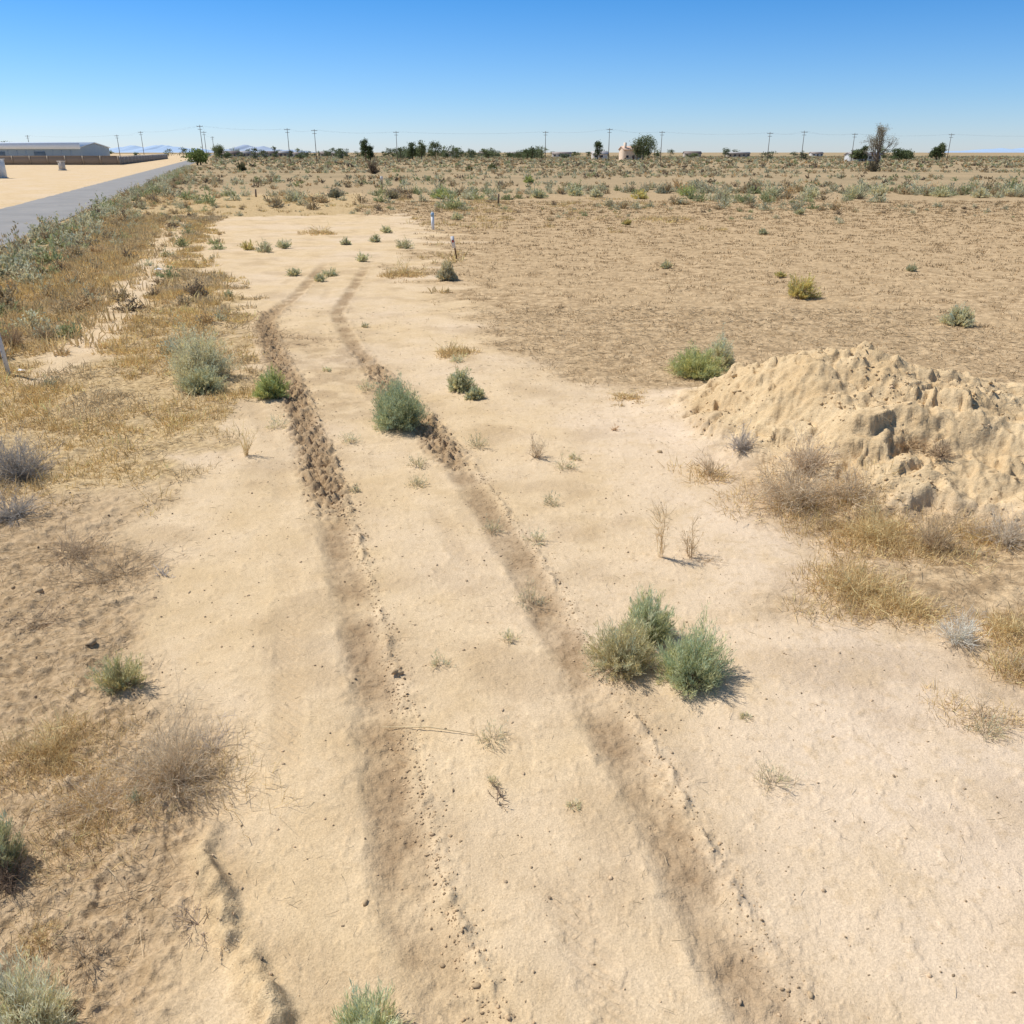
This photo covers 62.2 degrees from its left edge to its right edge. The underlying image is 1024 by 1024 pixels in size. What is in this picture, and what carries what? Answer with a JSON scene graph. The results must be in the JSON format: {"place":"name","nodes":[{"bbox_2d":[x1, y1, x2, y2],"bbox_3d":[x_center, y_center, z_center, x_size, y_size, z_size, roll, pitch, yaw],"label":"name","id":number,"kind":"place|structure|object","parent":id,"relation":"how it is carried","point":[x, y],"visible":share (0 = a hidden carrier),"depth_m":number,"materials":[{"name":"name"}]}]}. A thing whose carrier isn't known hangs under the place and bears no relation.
{"place":"outdoors","nodes":[
{"label":"outdoors","id":0,"kind":"place"},
{"bbox_2d":[0,154,212,246],"bbox_3d":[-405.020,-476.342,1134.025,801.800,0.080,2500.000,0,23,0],"label":"asphalt road","id":1,"kind":"structure","parent":0,"point":[64,204],"depth_m":71.20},
{"bbox_2d":[109,145,211,152],"bbox_3d":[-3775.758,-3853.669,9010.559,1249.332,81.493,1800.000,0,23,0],"label":"distant mountains","id":2,"kind":"structure","parent":0,"point":[147,149],"depth_m":8705.92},
{"bbox_2d":[204,145,316,152],"bbox_3d":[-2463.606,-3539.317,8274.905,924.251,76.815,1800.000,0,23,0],"label":"distant mountains","id":3,"kind":"structure","parent":0,"point":[242,148],"depth_m":8083.15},
{"bbox_2d":[0,153,1023,1023],"bbox_3d":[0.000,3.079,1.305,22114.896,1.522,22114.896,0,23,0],"label":"desert ground","id":4,"kind":"structure","parent":0,"point":[564,711],"depth_m":7.59,"materials":[{"name":"sand"}]},
{"bbox_2d":[0,159,8,177],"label":"utility cabinet","id":5,"kind":"object","parent":4,"relation":"on","point":[3,173],"visible":0.88,"depth_m":140.40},
{"bbox_2d":[0,335,10,375],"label":"metal delineator post","id":6,"kind":"object","parent":4,"relation":"on","point":[4,357],"visible":0.94,"depth_m":16.33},
{"bbox_2d":[0,809,33,874],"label":"sagebrush","id":7,"kind":"object","parent":4,"relation":"on","point":[8,848],"visible":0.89,"depth_m":5.13,"materials":[{"name":"green plant"}]},
{"bbox_2d":[0,319,33,346],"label":"dead shrub","id":8,"kind":"object","parent":4,"relation":"on","point":[17,339],"visible":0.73,"depth_m":18.86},
{"bbox_2d":[0,828,39,899],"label":"dead shrub","id":9,"kind":"object","parent":4,"relation":"on","point":[6,881],"visible":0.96,"depth_m":5.01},
{"bbox_2d":[0,484,64,527],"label":"dead shrub","id":10,"kind":"object","parent":4,"relation":"on","point":[7,514],"visible":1,"depth_m":10.04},
{"bbox_2d":[0,419,72,482],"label":"dead shrub","id":11,"kind":"object","parent":4,"relation":"on","point":[21,469],"visible":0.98,"depth_m":11.24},
{"bbox_2d":[5,904,74,976],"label":"dead twigs","id":12,"kind":"object","parent":4,"relation":"on","point":[36,935],"visible":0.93,"depth_m":4.64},
{"bbox_2d":[0,942,80,1023],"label":"sagebrush","id":13,"kind":"object","parent":4,"relation":"on","point":[18,989],"visible":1,"depth_m":4.11,"materials":[{"name":"green plant"}]},
{"bbox_2d":[30,316,57,340],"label":"dead shrub","id":14,"kind":"object","parent":4,"relation":"on","point":[40,332],"visible":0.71,"depth_m":19.53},
{"bbox_2d":[0,590,91,638],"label":"dead twigs","id":15,"kind":"object","parent":4,"relation":"on","point":[41,622],"visible":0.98,"depth_m":7.83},
{"bbox_2d":[0,142,109,155],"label":"metal warehouse","id":16,"kind":"structure","parent":4,"relation":"on","point":[51,149],"depth_m":377.55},
{"bbox_2d":[0,156,119,164],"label":"block wall","id":17,"kind":"structure","parent":4,"relation":"on","point":[68,160],"depth_m":288.74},
{"bbox_2d":[29,508,116,578],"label":"dead twigs","id":18,"kind":"object","parent":4,"relation":"on","point":[74,551],"visible":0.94,"depth_m":9.14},
{"bbox_2d":[0,674,148,811],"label":"dead shrub","id":19,"kind":"object","parent":4,"relation":"on","point":[48,749],"visible":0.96,"depth_m":6.10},
{"bbox_2d":[55,917,133,995],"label":"dead twigs","id":20,"kind":"object","parent":4,"relation":"on","point":[82,952],"visible":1,"depth_m":4.57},
{"bbox_2d":[33,526,192,597],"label":"dead twigs","id":21,"kind":"object","parent":4,"relation":"on","point":[103,574],"visible":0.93,"depth_m":8.69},
{"bbox_2d":[0,164,227,386],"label":"verge shrubs","id":22,"kind":"object","parent":4,"relation":"on","point":[15,255],"visible":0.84,"depth_m":37.05,"materials":[{"name":"green plant"}]},
{"bbox_2d":[83,649,150,697],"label":"sagebrush","id":23,"kind":"object","parent":4,"relation":"on","point":[118,679],"visible":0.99,"depth_m":6.79,"materials":[{"name":"green plant"}]},
{"bbox_2d":[0,739,238,904],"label":"dead shrub","id":24,"kind":"object","parent":4,"relation":"on","point":[87,806],"visible":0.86,"depth_m":5.52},
{"bbox_2d":[73,856,178,938],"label":"dead twigs","id":25,"kind":"object","parent":4,"relation":"on","point":[122,900],"visible":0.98,"depth_m":4.95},
{"bbox_2d":[119,154,167,164],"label":"slatted fence","id":26,"kind":"object","parent":4,"relation":"on","point":[125,159],"visible":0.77,"depth_m":366.92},
{"bbox_2d":[47,661,300,848],"bbox_3d":[-2.409,1.638,5.789,2.090,0.877,1.371,0,23,0],"label":"dead shrub","id":27,"kind":"object","parent":4,"relation":"on","point":[175,775],"visible":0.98,"depth_m":5.79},
{"bbox_2d":[168,898,210,957],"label":"dead twigs","id":28,"kind":"object","parent":4,"relation":"on","point":[196,923],"visible":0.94,"depth_m":4.77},
{"bbox_2d":[180,147,208,164],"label":"shade tree","id":29,"kind":"object","parent":4,"relation":"on","point":[197,155],"visible":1,"depth_m":276.07,"materials":[{"name":"green plant"}]},
{"bbox_2d":[171,358,228,395],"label":"sagebrush","id":30,"kind":"object","parent":4,"relation":"on","point":[204,381],"visible":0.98,"depth_m":15.22,"materials":[{"name":"green plant"}]},
{"bbox_2d":[163,311,244,379],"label":"sagebrush","id":31,"kind":"object","parent":4,"relation":"on","point":[191,353],"visible":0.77,"depth_m":16.11,"materials":[{"name":"green plant"}]},
{"bbox_2d":[176,705,247,763],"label":"dead shrub","id":32,"kind":"object","parent":4,"relation":"on","point":[207,740],"visible":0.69,"depth_m":6.21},
{"bbox_2d":[211,143,223,157],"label":"shade tree","id":33,"kind":"object","parent":4,"relation":"on","point":[219,149],"visible":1,"depth_m":513.88,"materials":[{"name":"green plant"}]},
{"bbox_2d":[227,421,259,456],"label":"dry weed","id":34,"kind":"object","parent":4,"relation":"on","point":[245,450],"visible":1,"depth_m":12.03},
{"bbox_2d":[255,239,272,251],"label":"sagebrush","id":35,"kind":"object","parent":4,"relation":"on","point":[267,248],"visible":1,"depth_m":36.69,"materials":[{"name":"green plant"}]},
{"bbox_2d":[249,362,292,398],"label":"sagebrush","id":36,"kind":"object","parent":4,"relation":"on","point":[270,384],"visible":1,"depth_m":14.96,"materials":[{"name":"green plant"}]},
{"bbox_2d":[297,221,337,234],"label":"dry weed","id":37,"kind":"object","parent":4,"relation":"on","point":[321,232],"visible":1,"depth_m":45.32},
{"bbox_2d":[0,196,727,515],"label":"dry grass","id":38,"kind":"structure","parent":4,"relation":"on","point":[113,258],"depth_m":21.53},
{"bbox_2d":[359,137,369,159],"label":"shade tree","id":39,"kind":"object","parent":4,"relation":"on","point":[364,148],"visible":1,"depth_m":385.08,"materials":[{"name":"green plant"}]},
{"bbox_2d":[330,974,413,1023],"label":"sagebrush","id":40,"kind":"object","parent":4,"relation":"on","point":[366,1016],"visible":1,"depth_m":4.14,"materials":[{"name":"green plant"}]},
{"bbox_2d":[365,153,380,173],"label":"dead shrub","id":41,"kind":"object","parent":4,"relation":"on","point":[372,169],"visible":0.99,"depth_m":168.93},
{"bbox_2d":[369,371,432,431],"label":"sagebrush","id":42,"kind":"object","parent":4,"relation":"on","point":[398,409],"visible":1,"depth_m":13.21,"materials":[{"name":"green plant"}]},
{"bbox_2d":[394,235,414,248],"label":"sagebrush","id":43,"kind":"object","parent":4,"relation":"on","point":[400,245],"visible":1,"depth_m":38.12,"materials":[{"name":"green plant"}]},
{"bbox_2d":[377,255,436,278],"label":"dry weed","id":44,"kind":"object","parent":4,"relation":"on","point":[402,271],"visible":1,"depth_m":29.77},
{"bbox_2d":[406,142,416,158],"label":"shade tree","id":45,"kind":"object","parent":4,"relation":"on","point":[411,150],"visible":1,"depth_m":477.76,"materials":[{"name":"green plant"}]},
{"bbox_2d":[404,473,431,487],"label":"sagebrush seedling","id":46,"kind":"object","parent":4,"relation":"on","point":[419,481],"visible":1,"depth_m":11.03,"materials":[{"name":"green plant"}]},
{"bbox_2d":[413,140,426,158],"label":"shade tree","id":47,"kind":"object","parent":4,"relation":"on","point":[421,146],"visible":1,"depth_m":472.65,"materials":[{"name":"green plant"}]},
{"bbox_2d":[426,140,443,159],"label":"shade tree","id":48,"kind":"object","parent":4,"relation":"on","point":[435,146],"visible":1,"depth_m":477.16,"materials":[{"name":"green plant"}]},
{"bbox_2d":[430,185,448,198],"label":"desert shrub","id":49,"kind":"object","parent":4,"relation":"on","point":[438,194],"visible":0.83,"depth_m":78.06,"materials":[{"name":"green plant"}]},
{"bbox_2d":[427,650,455,669],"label":"sagebrush seedling","id":50,"kind":"object","parent":4,"relation":"on","point":[436,661],"visible":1,"depth_m":7.20,"materials":[{"name":"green plant"}]},
{"bbox_2d":[435,258,457,280],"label":"sagebrush","id":51,"kind":"object","parent":4,"relation":"on","point":[446,272],"visible":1,"depth_m":28.62,"materials":[{"name":"green plant"}]},
{"bbox_2d":[429,335,480,359],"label":"dry weed","id":52,"kind":"object","parent":4,"relation":"on","point":[454,350],"visible":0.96,"depth_m":18.27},
{"bbox_2d":[446,365,477,392],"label":"sagebrush","id":53,"kind":"object","parent":4,"relation":"on","point":[457,382],"visible":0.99,"depth_m":15.41,"materials":[{"name":"green plant"}]},
{"bbox_2d":[463,384,485,399],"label":"sagebrush","id":54,"kind":"object","parent":4,"relation":"on","point":[476,393],"visible":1,"depth_m":14.91,"materials":[{"name":"green plant"}]},
{"bbox_2d":[462,430,488,450],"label":"sagebrush seedling","id":55,"kind":"object","parent":4,"relation":"on","point":[478,445],"visible":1,"depth_m":12.49,"materials":[{"name":"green plant"}]},
{"bbox_2d":[478,514,504,535],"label":"sagebrush seedling","id":56,"kind":"object","parent":4,"relation":"on","point":[495,528],"visible":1,"depth_m":9.72,"materials":[{"name":"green plant"}]},
{"bbox_2d":[468,716,515,753],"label":"dry grass tuft","id":57,"kind":"object","parent":4,"relation":"on","point":[485,738],"visible":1,"depth_m":6.27,"materials":[{"name":"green plant"}]},
{"bbox_2d":[0,304,1023,1023],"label":"straw litter","id":58,"kind":"object","parent":4,"relation":"on","point":[746,310],"visible":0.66,"depth_m":15.36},
{"bbox_2d":[0,278,1023,1023],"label":"soil clods","id":59,"kind":"object","parent":4,"relation":"on","point":[400,672],"visible":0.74,"depth_m":7.44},
{"bbox_2d":[110,145,933,158],"bbox_3d":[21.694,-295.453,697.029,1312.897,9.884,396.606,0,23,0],"label":"distant tree line","id":60,"kind":"object","parent":4,"relation":"on","point":[527,153],"visible":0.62,"depth_m":588.03,"materials":[{"name":"green plant"}]},
{"bbox_2d":[506,580,550,613],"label":"sagebrush seedling","id":61,"kind":"object","parent":4,"relation":"on","point":[533,594],"visible":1,"depth_m":8.21,"materials":[{"name":"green plant"}]},
{"bbox_2d":[520,528,552,545],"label":"sagebrush seedling","id":62,"kind":"object","parent":4,"relation":"on","point":[537,537],"visible":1,"depth_m":9.45,"materials":[{"name":"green plant"}]},
{"bbox_2d":[527,428,546,457],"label":"dry weed","id":63,"kind":"object","parent":4,"relation":"on","point":[538,452],"visible":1,"depth_m":11.99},
{"bbox_2d":[527,188,548,197],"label":"desert shrub","id":64,"kind":"object","parent":4,"relation":"on","point":[538,194],"visible":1,"depth_m":79.15,"materials":[{"name":"green plant"}]},
{"bbox_2d":[566,186,585,195],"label":"desert shrub","id":65,"kind":"object","parent":4,"relation":"on","point":[575,192],"visible":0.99,"depth_m":83.98,"materials":[{"name":"green plant"}]},
{"bbox_2d":[158,155,1023,223],"bbox_3d":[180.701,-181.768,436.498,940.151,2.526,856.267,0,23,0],"label":"desert scrub","id":66,"kind":"object","parent":4,"relation":"on","point":[753,188],"visible":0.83,"depth_m":122.40,"materials":[{"name":"green plant"}]},
{"bbox_2d":[578,609,663,685],"bbox_3d":[0.924,1.038,7.103,0.778,0.632,0.873,0,23,0],"label":"sagebrush","id":67,"kind":"object","parent":4,"relation":"on","point":[615,646],"visible":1,"depth_m":7.06,"materials":[{"name":"green plant"}]},
{"bbox_2d":[607,388,648,406],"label":"dry weed","id":68,"kind":"object","parent":4,"relation":"on","point":[630,397],"visible":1,"depth_m":15.02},
{"bbox_2d":[619,147,642,159],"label":"walls","id":69,"kind":"structure","parent":4,"relation":"on","point":[623,154],"depth_m":475.38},
{"bbox_2d":[245,199,1023,570],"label":"dry field grass","id":70,"kind":"structure","parent":4,"relation":"on","point":[777,205],"depth_m":41.83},
{"bbox_2d":[630,138,644,157],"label":"shade tree","id":71,"kind":"object","parent":4,"relation":"on","point":[638,145],"visible":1,"depth_m":456.68,"materials":[{"name":"green plant"}]},
{"bbox_2d":[629,189,648,198],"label":"desert shrub","id":72,"kind":"object","parent":4,"relation":"on","point":[641,195],"visible":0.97,"depth_m":78.11,"materials":[{"name":"yellow plant"}]},
{"bbox_2d":[629,133,654,158],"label":"shade tree","id":73,"kind":"object","parent":4,"relation":"on","point":[646,139],"visible":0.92,"depth_m":456.62,"materials":[{"name":"green plant"}]},
{"bbox_2d":[617,584,679,645],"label":"sagebrush","id":74,"kind":"object","parent":4,"relation":"on","point":[662,621],"visible":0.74,"depth_m":7.50,"materials":[{"name":"green plant"}]},
{"bbox_2d":[647,497,672,557],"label":"dry weed","id":75,"kind":"object","parent":4,"relation":"on","point":[662,550],"visible":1,"depth_m":8.98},
{"bbox_2d":[660,338,728,380],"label":"sagebrush","id":76,"kind":"object","parent":4,"relation":"on","point":[696,364],"visible":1,"depth_m":16.32,"materials":[{"name":"green plant"}]},
{"bbox_2d":[679,516,709,558],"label":"dry weed","id":77,"kind":"object","parent":4,"relation":"on","point":[691,546],"visible":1,"depth_m":9.10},
{"bbox_2d":[654,600,741,701],"bbox_3d":[1.525,1.125,6.854,0.748,0.703,0.865,0,23,0],"label":"sagebrush","id":78,"kind":"object","parent":4,"relation":"on","point":[690,665],"visible":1,"depth_m":6.88,"materials":[{"name":"green plant"}]},
{"bbox_2d":[656,442,744,486],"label":"dead shrub","id":79,"kind":"object","parent":4,"relation":"on","point":[708,471],"visible":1,"depth_m":11.36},
{"bbox_2d":[705,322,737,368],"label":"sagebrush","id":80,"kind":"object","parent":4,"relation":"on","point":[720,347],"visible":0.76,"depth_m":16.96,"materials":[{"name":"green plant"}]},
{"bbox_2d":[724,413,759,455],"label":"dead shrub","id":81,"kind":"object","parent":4,"relation":"on","point":[740,445],"visible":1,"depth_m":11.84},
{"bbox_2d":[759,184,782,197],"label":"desert shrub","id":82,"kind":"object","parent":4,"relation":"on","point":[772,193],"visible":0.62,"depth_m":77.98,"materials":[{"name":"green plant"}]},
{"bbox_2d":[750,755,806,796],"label":"sagebrush seedling","id":83,"kind":"object","parent":4,"relation":"on","point":[780,778],"visible":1,"depth_m":5.87,"materials":[{"name":"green plant"}]},
{"bbox_2d":[702,443,875,545],"bbox_3d":[3.420,-0.382,10.291,2.191,1.124,2.433,0,23,0],"label":"dead shrub","id":84,"kind":"object","parent":4,"relation":"on","point":[794,497],"visible":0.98,"depth_m":10.30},
{"bbox_2d":[760,423,842,476],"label":"dead shrub","id":85,"kind":"object","parent":4,"relation":"on","point":[810,459],"visible":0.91,"depth_m":11.03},
{"bbox_2d":[784,271,821,298],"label":"yellow rabbitbrush","id":86,"kind":"object","parent":4,"relation":"on","point":[801,290],"visible":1,"depth_m":25.16,"materials":[{"name":"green plant"}]},
{"bbox_2d":[797,183,820,197],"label":"desert shrub","id":87,"kind":"object","parent":4,"relation":"on","point":[809,191],"visible":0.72,"depth_m":80.23,"materials":[{"name":"green plant"}]},
{"bbox_2d":[776,449,907,533],"bbox_3d":[4.087,-0.309,10.126,1.618,0.791,1.690,0,23,0],"label":"dead shrub","id":88,"kind":"object","parent":4,"relation":"on","point":[849,489],"visible":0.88,"depth_m":10.24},
{"bbox_2d":[839,180,872,198],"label":"desert shrub","id":89,"kind":"object","parent":4,"relation":"on","point":[852,190],"visible":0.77,"depth_m":79.19,"materials":[{"name":"green plant"}]},
{"bbox_2d":[772,486,961,570],"bbox_3d":[4.043,0.133,9.550,2.030,0.762,1.736,-9,24,-20],"label":"dead shrub","id":90,"kind":"object","parent":4,"relation":"on","point":[871,530],"visible":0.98,"depth_m":9.50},
{"bbox_2d":[774,550,960,630],"bbox_3d":[3.362,0.608,8.422,1.732,0.589,1.808,0,23,0],"label":"dead shrub","id":91,"kind":"object","parent":4,"relation":"on","point":[849,582],"visible":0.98,"depth_m":8.33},
{"bbox_2d":[859,122,898,171],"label":"tamarisk tree","id":92,"kind":"object","parent":4,"relation":"on","point":[874,164],"visible":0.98,"depth_m":185.85,"materials":[{"name":"brown plant"}]},
{"bbox_2d":[869,181,888,195],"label":"desert shrub","id":93,"kind":"object","parent":4,"relation":"on","point":[879,189],"visible":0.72,"depth_m":83.80,"materials":[{"name":"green plant"}]},
{"bbox_2d":[850,575,947,632],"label":"dead shrub","id":94,"kind":"object","parent":4,"relation":"on","point":[907,610],"visible":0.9,"depth_m":8.01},
{"bbox_2d":[888,148,912,159],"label":"shade tree","id":95,"kind":"object","parent":4,"relation":"on","point":[898,153],"visible":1,"depth_m":395.62,"materials":[{"name":"green plant"}]},
{"bbox_2d":[890,430,936,454],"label":"dead shrub","id":96,"kind":"object","parent":4,"relation":"on","point":[917,445],"visible":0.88,"depth_m":10.96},
{"bbox_2d":[928,182,951,196],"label":"desert shrub","id":97,"kind":"object","parent":4,"relation":"on","point":[942,192],"visible":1,"depth_m":81.48,"materials":[{"name":"green plant"}]},
{"bbox_2d":[875,498,1005,573],"bbox_3d":[4.839,0.129,9.306,1.913,0.696,1.393,-14,27,-30],"label":"dead shrub","id":98,"kind":"object","parent":4,"relation":"on","point":[932,539],"visible":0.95,"depth_m":9.23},
{"bbox_2d":[925,434,958,460],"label":"dead shrub","id":99,"kind":"object","parent":4,"relation":"on","point":[940,453],"visible":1,"depth_m":10.70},
{"bbox_2d":[937,301,976,326],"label":"sagebrush","id":100,"kind":"object","parent":4,"relation":"on","point":[959,317],"visible":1,"depth_m":21.22,"materials":[{"name":"green plant"}]},
{"bbox_2d":[929,603,992,652],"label":"dead shrub","id":101,"kind":"object","parent":4,"relation":"on","point":[961,636],"visible":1,"depth_m":7.53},
{"bbox_2d":[919,674,1023,739],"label":"dead shrub","id":102,"kind":"object","parent":4,"relation":"on","point":[989,711],"visible":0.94,"depth_m":6.57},
{"bbox_2d":[931,495,1023,553],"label":"dead shrub","id":103,"kind":"object","parent":4,"relation":"on","point":[1008,538],"visible":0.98,"depth_m":9.40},
{"bbox_2d":[949,510,1008,554],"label":"dead shrub","id":104,"kind":"object","parent":4,"relation":"on","point":[978,529],"visible":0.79,"depth_m":9.51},
{"bbox_2d":[970,187,992,197],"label":"desert shrub","id":105,"kind":"object","parent":4,"relation":"on","point":[980,194],"visible":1,"depth_m":80.26,"materials":[{"name":"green plant"}]},
{"bbox_2d":[947,603,1023,662],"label":"dead shrub","id":106,"kind":"object","parent":4,"relation":"on","point":[1013,626],"visible":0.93,"depth_m":7.67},
{"bbox_2d":[965,708,1010,745],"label":"sagebrush seedling","id":107,"kind":"object","parent":4,"relation":"on","point":[988,731],"visible":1,"depth_m":6.36,"materials":[{"name":"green plant"}]},
{"bbox_2d":[967,634,1023,688],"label":"dead shrub","id":108,"kind":"object","parent":4,"relation":"on","point":[1020,668],"visible":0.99,"depth_m":7.16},
{"bbox_2d":[0,0,1023,152],"label":"sky","id":109,"kind":"structure","parent":0,"point":[720,74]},
{"bbox_2d":[924,148,1023,152],"bbox_3d":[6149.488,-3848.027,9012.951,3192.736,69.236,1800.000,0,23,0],"label":"distant mountains","id":110,"kind":"structure","parent":0,"point":[1005,150],"depth_m":8763.92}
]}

